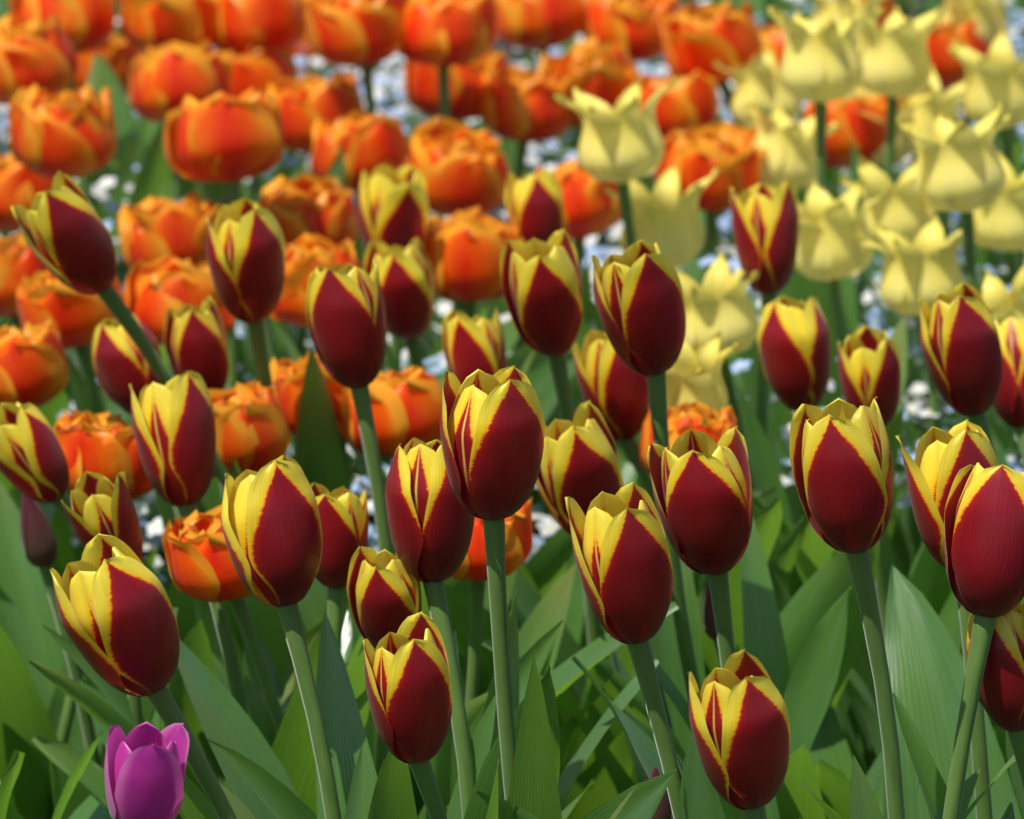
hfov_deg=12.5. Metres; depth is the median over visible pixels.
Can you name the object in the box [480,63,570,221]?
double orange tulip
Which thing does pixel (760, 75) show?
yellow tulip crown
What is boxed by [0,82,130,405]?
double orange tulip
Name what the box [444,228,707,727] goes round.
gavota tulip
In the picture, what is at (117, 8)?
tulip foliage
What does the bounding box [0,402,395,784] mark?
gavota tulip
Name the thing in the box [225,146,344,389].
tulip foliage
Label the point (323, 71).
forget me not
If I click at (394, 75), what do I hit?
forget me not
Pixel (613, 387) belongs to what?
gavota tulip
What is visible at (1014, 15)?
tulip foliage
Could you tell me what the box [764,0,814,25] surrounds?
tulip foliage
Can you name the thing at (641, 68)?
forget me not
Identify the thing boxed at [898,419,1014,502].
forget me not
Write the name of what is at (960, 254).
forget me not
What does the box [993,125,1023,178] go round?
tulip foliage
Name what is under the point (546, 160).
tulip foliage
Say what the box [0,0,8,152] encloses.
tulip foliage
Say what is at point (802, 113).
tulip foliage
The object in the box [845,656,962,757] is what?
tulip foliage
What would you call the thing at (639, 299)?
gavota tulip
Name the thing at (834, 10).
yellow tulip crown
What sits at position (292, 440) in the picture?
tulip foliage
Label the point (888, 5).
double orange tulip
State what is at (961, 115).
forget me not
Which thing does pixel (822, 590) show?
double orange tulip
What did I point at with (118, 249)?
tulip foliage
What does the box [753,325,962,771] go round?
gavota tulip
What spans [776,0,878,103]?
tulip foliage
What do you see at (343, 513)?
gavota tulip
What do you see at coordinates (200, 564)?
double orange tulip
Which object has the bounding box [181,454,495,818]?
gavota tulip
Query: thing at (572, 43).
tulip foliage
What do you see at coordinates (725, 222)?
forget me not
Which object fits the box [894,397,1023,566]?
forget me not
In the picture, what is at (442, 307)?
forget me not
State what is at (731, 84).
forget me not
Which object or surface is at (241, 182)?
forget me not
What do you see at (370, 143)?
double orange tulip
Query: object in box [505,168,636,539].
gavota tulip
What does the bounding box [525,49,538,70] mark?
tulip foliage
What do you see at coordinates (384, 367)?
tulip foliage
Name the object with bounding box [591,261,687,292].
forget me not
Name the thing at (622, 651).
tulip foliage
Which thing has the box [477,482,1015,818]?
gavota tulip
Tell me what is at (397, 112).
forget me not
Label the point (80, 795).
tulip foliage
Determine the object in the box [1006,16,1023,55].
forget me not
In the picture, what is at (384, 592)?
gavota tulip
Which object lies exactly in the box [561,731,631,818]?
tulip foliage
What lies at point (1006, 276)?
tulip foliage
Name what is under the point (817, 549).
tulip foliage
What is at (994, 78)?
yellow tulip crown
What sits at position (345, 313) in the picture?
gavota tulip
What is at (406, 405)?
double orange tulip
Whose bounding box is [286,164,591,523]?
gavota tulip
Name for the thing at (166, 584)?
tulip foliage
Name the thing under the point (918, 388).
forget me not
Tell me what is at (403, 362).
forget me not
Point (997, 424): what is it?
tulip foliage
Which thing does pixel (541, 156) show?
forget me not
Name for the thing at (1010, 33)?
forget me not
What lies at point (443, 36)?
double orange tulip
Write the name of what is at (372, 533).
forget me not
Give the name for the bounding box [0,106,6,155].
forget me not
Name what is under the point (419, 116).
tulip foliage
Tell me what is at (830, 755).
tulip foliage
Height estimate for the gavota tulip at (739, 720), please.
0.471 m
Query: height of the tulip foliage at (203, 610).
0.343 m
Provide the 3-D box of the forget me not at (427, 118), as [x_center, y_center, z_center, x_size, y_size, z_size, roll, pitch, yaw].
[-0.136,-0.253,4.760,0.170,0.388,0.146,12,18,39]
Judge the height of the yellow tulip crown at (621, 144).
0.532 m
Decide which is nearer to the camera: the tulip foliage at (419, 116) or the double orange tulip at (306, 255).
the double orange tulip at (306, 255)
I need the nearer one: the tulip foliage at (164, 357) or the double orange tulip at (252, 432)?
the double orange tulip at (252, 432)
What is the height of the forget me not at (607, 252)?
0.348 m
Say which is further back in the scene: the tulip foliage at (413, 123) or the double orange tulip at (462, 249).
the tulip foliage at (413, 123)
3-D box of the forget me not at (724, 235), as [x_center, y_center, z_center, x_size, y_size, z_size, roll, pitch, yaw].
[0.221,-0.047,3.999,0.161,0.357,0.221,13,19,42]
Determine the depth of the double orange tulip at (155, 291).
3.14 m
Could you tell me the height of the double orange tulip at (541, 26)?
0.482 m
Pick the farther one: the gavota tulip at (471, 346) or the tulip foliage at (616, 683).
the gavota tulip at (471, 346)
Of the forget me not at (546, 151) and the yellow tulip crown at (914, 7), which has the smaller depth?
the forget me not at (546, 151)
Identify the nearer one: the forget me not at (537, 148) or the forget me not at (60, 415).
the forget me not at (60, 415)
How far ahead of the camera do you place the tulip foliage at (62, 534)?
3.03 m
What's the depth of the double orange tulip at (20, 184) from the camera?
3.51 m
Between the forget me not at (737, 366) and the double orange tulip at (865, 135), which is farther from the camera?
the double orange tulip at (865, 135)
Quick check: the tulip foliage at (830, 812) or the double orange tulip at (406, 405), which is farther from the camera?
the double orange tulip at (406, 405)
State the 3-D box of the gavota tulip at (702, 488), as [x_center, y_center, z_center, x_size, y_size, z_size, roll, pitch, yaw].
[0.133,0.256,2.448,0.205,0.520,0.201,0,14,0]
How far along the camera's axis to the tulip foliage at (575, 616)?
3.05 m
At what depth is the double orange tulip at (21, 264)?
3.22 m
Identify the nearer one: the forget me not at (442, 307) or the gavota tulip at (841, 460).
the gavota tulip at (841, 460)
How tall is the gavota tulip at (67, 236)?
0.574 m
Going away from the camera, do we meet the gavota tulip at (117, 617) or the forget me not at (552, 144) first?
the gavota tulip at (117, 617)
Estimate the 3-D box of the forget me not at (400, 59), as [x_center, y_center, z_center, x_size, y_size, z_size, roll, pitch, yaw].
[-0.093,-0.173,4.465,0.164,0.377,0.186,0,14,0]
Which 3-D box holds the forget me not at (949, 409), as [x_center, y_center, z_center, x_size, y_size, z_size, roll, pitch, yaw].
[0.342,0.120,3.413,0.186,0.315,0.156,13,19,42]
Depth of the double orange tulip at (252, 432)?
2.80 m
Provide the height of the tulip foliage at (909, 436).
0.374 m
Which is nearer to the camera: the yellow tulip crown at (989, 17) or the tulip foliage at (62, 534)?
the tulip foliage at (62, 534)
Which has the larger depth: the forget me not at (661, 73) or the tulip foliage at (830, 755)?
the forget me not at (661, 73)
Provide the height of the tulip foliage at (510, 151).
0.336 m
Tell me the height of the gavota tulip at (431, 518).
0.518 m
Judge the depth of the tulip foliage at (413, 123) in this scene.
4.42 m
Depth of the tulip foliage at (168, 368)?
3.43 m
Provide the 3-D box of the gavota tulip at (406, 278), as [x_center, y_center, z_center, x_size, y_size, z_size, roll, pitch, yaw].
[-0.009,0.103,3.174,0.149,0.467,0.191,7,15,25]
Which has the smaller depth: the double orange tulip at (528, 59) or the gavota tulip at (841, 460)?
the gavota tulip at (841, 460)
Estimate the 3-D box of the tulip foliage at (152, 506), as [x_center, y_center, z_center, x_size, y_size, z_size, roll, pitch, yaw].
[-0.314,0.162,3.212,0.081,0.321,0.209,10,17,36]
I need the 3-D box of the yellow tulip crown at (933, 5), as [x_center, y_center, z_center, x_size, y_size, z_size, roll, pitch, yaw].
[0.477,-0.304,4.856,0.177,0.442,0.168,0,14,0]
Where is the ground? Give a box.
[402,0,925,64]
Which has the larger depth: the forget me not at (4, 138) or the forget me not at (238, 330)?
the forget me not at (4, 138)
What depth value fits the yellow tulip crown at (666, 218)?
3.33 m
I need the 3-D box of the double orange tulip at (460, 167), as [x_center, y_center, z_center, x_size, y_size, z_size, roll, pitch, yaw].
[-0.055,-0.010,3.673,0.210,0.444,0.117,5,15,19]
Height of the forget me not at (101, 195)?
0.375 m
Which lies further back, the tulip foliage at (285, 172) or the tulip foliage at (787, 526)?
the tulip foliage at (285, 172)
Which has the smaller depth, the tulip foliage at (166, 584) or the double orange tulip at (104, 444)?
the double orange tulip at (104, 444)
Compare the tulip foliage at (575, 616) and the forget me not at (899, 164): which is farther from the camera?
the forget me not at (899, 164)
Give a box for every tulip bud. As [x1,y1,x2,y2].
[10,494,214,781]
[650,767,671,818]
[703,583,834,818]
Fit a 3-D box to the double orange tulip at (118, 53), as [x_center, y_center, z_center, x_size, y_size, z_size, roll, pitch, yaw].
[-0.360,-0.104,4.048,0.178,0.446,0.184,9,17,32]
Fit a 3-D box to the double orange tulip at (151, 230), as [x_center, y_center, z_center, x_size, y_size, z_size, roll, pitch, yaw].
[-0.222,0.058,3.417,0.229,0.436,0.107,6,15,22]
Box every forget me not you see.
[0,105,9,154]
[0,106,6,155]
[11,231,124,407]
[58,411,71,418]
[71,489,171,584]
[92,165,183,211]
[97,177,128,224]
[103,183,182,247]
[133,44,301,114]
[140,454,285,558]
[236,323,242,336]
[237,364,242,370]
[239,152,305,197]
[243,325,291,378]
[247,171,271,188]
[271,45,324,170]
[272,65,362,170]
[282,77,406,169]
[283,156,440,219]
[286,446,362,484]
[292,325,402,370]
[317,61,402,112]
[339,52,423,129]
[345,44,494,121]
[347,445,386,548]
[348,67,433,122]
[351,466,389,552]
[355,53,427,139]
[356,54,439,124]
[374,48,566,155]
[374,87,407,132]
[402,349,552,426]
[402,359,407,367]
[405,301,593,380]
[410,118,541,154]
[432,311,446,332]
[434,212,597,320]
[462,121,545,160]
[488,204,614,256]
[493,38,527,67]
[497,138,548,165]
[498,161,594,245]
[512,60,661,145]
[524,546,534,563]
[525,166,622,261]
[526,133,589,237]
[528,35,649,151]
[531,37,649,75]
[532,484,554,551]
[537,517,559,536]
[583,255,748,301]
[585,0,763,77]
[586,239,726,268]
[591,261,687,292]
[652,170,731,232]
[653,65,720,120]
[715,246,760,307]
[717,86,799,122]
[718,96,732,122]
[721,232,727,238]
[729,81,804,104]
[731,328,908,525]
[748,277,880,331]
[755,0,830,101]
[781,460,793,477]
[826,169,906,193]
[855,255,880,316]
[855,273,912,470]
[866,312,949,469]
[894,162,954,221]
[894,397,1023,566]
[897,123,977,224]
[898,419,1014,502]
[902,92,995,164]
[904,124,1023,172]
[912,382,952,425]
[950,212,1010,285]
[957,259,1010,292]
[996,0,1023,61]
[1008,24,1019,47]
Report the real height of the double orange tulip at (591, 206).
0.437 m
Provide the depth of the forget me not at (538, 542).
3.28 m
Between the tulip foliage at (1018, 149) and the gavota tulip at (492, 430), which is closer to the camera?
the gavota tulip at (492, 430)
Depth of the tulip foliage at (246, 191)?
4.05 m
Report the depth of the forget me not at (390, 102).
4.77 m
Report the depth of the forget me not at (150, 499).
3.22 m
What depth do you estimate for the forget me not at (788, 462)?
3.18 m
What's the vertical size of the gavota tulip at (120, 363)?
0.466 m
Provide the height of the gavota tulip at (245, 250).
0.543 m
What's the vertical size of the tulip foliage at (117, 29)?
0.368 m
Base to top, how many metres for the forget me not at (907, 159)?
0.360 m
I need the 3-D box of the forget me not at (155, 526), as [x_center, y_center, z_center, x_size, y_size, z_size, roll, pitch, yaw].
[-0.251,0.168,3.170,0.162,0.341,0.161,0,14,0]
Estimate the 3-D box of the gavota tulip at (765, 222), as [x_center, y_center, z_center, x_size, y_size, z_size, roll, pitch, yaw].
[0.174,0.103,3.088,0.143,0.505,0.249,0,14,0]
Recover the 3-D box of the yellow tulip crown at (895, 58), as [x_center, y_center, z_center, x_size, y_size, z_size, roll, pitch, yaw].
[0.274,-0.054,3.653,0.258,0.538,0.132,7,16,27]
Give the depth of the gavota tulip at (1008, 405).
2.85 m
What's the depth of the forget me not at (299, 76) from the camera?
4.51 m
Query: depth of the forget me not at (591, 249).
3.79 m
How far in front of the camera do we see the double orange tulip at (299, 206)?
3.42 m
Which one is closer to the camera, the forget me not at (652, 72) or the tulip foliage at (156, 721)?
the tulip foliage at (156, 721)
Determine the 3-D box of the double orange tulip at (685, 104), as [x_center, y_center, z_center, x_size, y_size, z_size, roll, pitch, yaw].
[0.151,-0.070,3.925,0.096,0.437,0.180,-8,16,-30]
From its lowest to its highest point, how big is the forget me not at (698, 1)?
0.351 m
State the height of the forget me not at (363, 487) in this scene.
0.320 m
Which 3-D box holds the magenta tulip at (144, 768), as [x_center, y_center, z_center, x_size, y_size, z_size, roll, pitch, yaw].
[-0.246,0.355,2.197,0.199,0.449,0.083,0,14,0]
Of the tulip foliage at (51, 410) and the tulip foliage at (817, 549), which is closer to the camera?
the tulip foliage at (817, 549)
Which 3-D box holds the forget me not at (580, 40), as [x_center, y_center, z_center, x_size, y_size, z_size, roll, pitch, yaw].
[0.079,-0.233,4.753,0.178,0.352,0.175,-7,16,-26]
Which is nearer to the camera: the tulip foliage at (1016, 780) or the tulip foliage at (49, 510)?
the tulip foliage at (1016, 780)
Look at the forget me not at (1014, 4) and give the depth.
5.20 m
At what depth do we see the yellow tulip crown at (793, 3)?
5.33 m
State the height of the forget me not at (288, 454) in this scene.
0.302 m
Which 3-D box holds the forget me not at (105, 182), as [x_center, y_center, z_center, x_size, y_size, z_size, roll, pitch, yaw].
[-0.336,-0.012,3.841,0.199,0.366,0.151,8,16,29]
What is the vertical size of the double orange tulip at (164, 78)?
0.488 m
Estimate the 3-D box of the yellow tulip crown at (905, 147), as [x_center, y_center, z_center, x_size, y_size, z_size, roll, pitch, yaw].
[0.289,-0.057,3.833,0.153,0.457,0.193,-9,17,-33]
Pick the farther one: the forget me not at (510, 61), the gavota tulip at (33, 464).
the forget me not at (510, 61)
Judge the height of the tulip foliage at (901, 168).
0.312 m
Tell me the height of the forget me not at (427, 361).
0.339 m
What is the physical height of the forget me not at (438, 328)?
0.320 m
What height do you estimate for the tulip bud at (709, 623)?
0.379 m
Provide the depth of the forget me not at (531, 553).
3.27 m
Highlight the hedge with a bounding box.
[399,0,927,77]
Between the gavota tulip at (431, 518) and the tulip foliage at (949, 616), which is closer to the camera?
the gavota tulip at (431, 518)
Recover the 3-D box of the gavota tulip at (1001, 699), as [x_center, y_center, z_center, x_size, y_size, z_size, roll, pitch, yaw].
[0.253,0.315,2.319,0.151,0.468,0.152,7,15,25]
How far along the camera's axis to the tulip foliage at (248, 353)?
3.63 m
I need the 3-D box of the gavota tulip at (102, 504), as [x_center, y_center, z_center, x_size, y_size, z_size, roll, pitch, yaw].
[-0.101,0.244,2.611,0.200,0.465,0.247,7,16,26]
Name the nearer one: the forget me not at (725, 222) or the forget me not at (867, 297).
the forget me not at (867, 297)
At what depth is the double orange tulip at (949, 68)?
4.06 m
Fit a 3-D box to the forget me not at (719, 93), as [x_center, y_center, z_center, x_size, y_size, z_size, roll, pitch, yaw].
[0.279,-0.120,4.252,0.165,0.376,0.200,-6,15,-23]
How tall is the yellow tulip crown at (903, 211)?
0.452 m
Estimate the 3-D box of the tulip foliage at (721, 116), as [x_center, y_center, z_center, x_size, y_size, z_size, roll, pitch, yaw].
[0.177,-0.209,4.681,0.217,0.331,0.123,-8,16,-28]
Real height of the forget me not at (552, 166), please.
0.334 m
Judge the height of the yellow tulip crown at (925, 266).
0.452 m
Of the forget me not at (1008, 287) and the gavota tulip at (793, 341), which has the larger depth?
the forget me not at (1008, 287)
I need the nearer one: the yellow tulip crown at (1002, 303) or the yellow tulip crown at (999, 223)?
the yellow tulip crown at (1002, 303)
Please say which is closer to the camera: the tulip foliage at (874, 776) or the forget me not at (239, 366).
the tulip foliage at (874, 776)
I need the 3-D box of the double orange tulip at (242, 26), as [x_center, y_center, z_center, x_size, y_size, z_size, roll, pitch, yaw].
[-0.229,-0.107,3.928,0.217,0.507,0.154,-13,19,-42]
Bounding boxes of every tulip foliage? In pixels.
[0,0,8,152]
[0,24,146,152]
[0,472,157,531]
[0,482,159,711]
[0,731,102,818]
[5,607,177,818]
[7,0,120,26]
[12,399,127,577]
[36,389,70,428]
[40,503,56,524]
[50,611,327,818]
[68,795,111,818]
[83,671,93,683]
[98,133,143,221]
[101,363,174,395]
[115,243,122,261]
[158,345,168,366]
[162,563,169,592]
[195,598,243,680]
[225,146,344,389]
[239,180,249,198]
[240,317,289,381]
[268,149,306,181]
[290,433,295,454]
[307,112,423,163]
[345,570,705,775]
[382,331,404,371]
[407,108,418,136]
[420,324,442,358]
[440,301,486,388]
[463,117,493,136]
[498,138,534,175]
[518,448,636,643]
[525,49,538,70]
[541,33,632,156]
[542,151,567,165]
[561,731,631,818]
[564,45,733,122]
[579,614,603,648]
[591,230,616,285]
[603,671,685,761]
[635,173,683,271]
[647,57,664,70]
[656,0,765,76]
[728,523,834,583]
[740,292,922,540]
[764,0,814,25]
[768,560,961,790]
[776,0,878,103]
[778,610,852,818]
[781,519,996,738]
[796,115,907,186]
[800,108,1001,228]
[801,780,842,818]
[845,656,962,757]
[866,751,882,792]
[899,397,958,561]
[918,0,1023,25]
[950,225,977,281]
[956,136,1023,230]
[975,130,1001,265]
[976,249,1005,278]
[977,262,986,296]
[988,406,1023,468]
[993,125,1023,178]
[1001,273,1008,281]
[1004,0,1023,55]
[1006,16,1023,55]
[1006,731,1023,818]
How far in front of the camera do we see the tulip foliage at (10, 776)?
2.48 m
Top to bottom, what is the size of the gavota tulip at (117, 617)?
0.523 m
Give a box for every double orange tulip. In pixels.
[0,12,171,374]
[0,32,145,237]
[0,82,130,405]
[0,153,100,390]
[0,231,47,330]
[0,318,157,568]
[0,408,153,818]
[8,0,209,219]
[16,261,122,414]
[31,505,421,815]
[64,190,316,481]
[65,255,235,581]
[79,0,221,212]
[108,0,306,201]
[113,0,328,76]
[129,39,304,346]
[164,88,371,500]
[202,44,297,205]
[208,380,290,477]
[245,173,462,458]
[257,70,366,194]
[270,233,377,549]
[270,351,572,596]
[290,0,331,75]
[301,64,334,80]
[305,0,438,219]
[309,110,408,358]
[337,365,480,695]
[352,0,496,360]
[404,49,508,311]
[406,115,508,305]
[416,496,604,817]
[423,206,539,558]
[476,157,778,424]
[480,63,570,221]
[494,0,586,162]
[516,53,534,69]
[538,36,637,248]
[546,0,678,163]
[586,401,879,758]
[637,69,736,258]
[652,0,901,194]
[655,120,766,242]
[731,22,841,175]
[804,93,950,357]
[858,0,906,170]
[894,19,991,177]
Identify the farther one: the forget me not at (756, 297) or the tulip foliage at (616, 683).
the forget me not at (756, 297)
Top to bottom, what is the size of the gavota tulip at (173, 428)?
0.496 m
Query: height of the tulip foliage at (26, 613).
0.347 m
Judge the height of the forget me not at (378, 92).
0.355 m
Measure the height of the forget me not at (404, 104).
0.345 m
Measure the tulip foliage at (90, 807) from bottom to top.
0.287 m
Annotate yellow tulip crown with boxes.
[553,76,679,448]
[577,331,742,602]
[581,162,727,406]
[618,250,907,552]
[683,101,840,285]
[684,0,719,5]
[696,1,1000,473]
[712,44,840,184]
[717,0,880,239]
[728,214,1015,578]
[737,6,885,408]
[767,0,904,11]
[795,180,957,516]
[796,27,1023,347]
[839,65,964,196]
[839,156,949,439]
[842,86,978,272]
[861,150,1023,431]
[896,102,1012,468]
[905,0,944,169]
[910,0,918,19]
[940,0,1008,126]
[948,265,1023,321]
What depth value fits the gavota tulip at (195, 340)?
2.89 m
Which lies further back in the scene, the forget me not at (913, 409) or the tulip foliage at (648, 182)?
the tulip foliage at (648, 182)
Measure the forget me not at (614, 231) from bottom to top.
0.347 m
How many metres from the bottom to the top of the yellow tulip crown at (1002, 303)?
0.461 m
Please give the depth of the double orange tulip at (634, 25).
4.08 m
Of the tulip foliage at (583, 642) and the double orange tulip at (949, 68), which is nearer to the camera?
the tulip foliage at (583, 642)
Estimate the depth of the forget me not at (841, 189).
3.90 m
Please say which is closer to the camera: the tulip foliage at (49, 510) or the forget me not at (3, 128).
the tulip foliage at (49, 510)
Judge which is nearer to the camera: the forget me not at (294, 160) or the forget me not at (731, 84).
the forget me not at (294, 160)
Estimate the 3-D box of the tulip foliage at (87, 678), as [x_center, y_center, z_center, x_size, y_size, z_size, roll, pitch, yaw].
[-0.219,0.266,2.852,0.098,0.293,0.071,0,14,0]
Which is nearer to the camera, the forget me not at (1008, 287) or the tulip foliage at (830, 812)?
the tulip foliage at (830, 812)
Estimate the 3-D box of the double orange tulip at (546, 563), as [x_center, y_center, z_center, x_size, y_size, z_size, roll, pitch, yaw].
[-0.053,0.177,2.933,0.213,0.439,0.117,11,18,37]
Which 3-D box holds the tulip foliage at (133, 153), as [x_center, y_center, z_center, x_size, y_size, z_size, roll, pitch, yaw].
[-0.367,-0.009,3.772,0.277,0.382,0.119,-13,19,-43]
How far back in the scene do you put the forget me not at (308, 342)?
3.62 m
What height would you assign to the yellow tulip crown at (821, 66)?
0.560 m
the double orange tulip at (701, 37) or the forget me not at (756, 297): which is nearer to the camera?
the forget me not at (756, 297)
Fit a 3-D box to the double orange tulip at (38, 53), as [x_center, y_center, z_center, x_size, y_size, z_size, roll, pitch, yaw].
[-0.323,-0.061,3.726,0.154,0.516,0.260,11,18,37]
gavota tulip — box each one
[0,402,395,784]
[11,170,516,675]
[29,483,563,818]
[43,370,678,818]
[50,533,677,818]
[61,471,487,814]
[91,313,359,655]
[164,296,356,510]
[178,437,595,818]
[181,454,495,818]
[196,197,440,514]
[208,547,658,818]
[219,612,498,818]
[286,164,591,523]
[297,258,576,764]
[345,307,775,631]
[364,237,574,477]
[440,365,561,818]
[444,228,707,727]
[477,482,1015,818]
[481,400,851,818]
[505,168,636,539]
[509,329,806,701]
[572,426,929,818]
[591,239,824,818]
[675,649,980,818]
[730,179,904,526]
[743,396,1014,818]
[752,296,995,729]
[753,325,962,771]
[799,419,1021,818]
[850,463,1023,818]
[892,603,1023,818]
[919,282,1023,817]
[992,317,1023,458]
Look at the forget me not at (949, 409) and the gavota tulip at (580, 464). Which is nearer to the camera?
the gavota tulip at (580, 464)
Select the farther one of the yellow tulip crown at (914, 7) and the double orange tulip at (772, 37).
the yellow tulip crown at (914, 7)
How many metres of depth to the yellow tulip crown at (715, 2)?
4.99 m
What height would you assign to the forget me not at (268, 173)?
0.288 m
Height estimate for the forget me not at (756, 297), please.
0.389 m
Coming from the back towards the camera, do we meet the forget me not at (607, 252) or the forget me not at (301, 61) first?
the forget me not at (301, 61)
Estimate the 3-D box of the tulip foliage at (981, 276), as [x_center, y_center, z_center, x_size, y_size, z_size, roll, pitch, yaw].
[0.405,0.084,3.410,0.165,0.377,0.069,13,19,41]
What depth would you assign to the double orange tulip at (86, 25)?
3.87 m
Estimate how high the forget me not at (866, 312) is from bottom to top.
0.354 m
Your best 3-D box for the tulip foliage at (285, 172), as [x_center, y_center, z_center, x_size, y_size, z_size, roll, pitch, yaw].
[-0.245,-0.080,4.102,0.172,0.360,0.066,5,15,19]
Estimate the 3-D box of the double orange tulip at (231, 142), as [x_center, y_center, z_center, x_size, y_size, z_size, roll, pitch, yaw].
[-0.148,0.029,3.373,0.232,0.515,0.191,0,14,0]
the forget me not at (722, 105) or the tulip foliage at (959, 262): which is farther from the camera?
the forget me not at (722, 105)
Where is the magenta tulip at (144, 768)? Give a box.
[104,721,188,818]
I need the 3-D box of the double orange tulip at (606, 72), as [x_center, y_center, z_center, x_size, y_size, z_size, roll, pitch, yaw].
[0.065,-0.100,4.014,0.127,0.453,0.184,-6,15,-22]
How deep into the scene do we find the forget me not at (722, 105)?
4.50 m
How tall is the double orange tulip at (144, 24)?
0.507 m
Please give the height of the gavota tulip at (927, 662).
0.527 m
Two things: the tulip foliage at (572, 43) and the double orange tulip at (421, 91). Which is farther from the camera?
the tulip foliage at (572, 43)
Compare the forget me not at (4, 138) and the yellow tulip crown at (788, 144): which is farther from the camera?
the forget me not at (4, 138)
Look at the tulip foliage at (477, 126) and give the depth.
4.37 m
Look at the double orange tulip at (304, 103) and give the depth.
3.83 m
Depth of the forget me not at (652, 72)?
4.67 m
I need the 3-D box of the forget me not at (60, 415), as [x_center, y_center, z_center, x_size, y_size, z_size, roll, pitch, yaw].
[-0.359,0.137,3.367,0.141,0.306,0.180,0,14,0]
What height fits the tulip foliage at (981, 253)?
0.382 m
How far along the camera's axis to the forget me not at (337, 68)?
4.71 m
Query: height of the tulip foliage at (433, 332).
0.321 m
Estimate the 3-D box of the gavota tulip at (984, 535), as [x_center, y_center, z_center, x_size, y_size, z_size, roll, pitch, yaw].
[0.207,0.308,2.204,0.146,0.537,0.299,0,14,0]
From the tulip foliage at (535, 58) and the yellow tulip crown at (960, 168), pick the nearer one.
the yellow tulip crown at (960, 168)
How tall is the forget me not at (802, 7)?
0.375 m
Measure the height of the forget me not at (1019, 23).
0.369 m

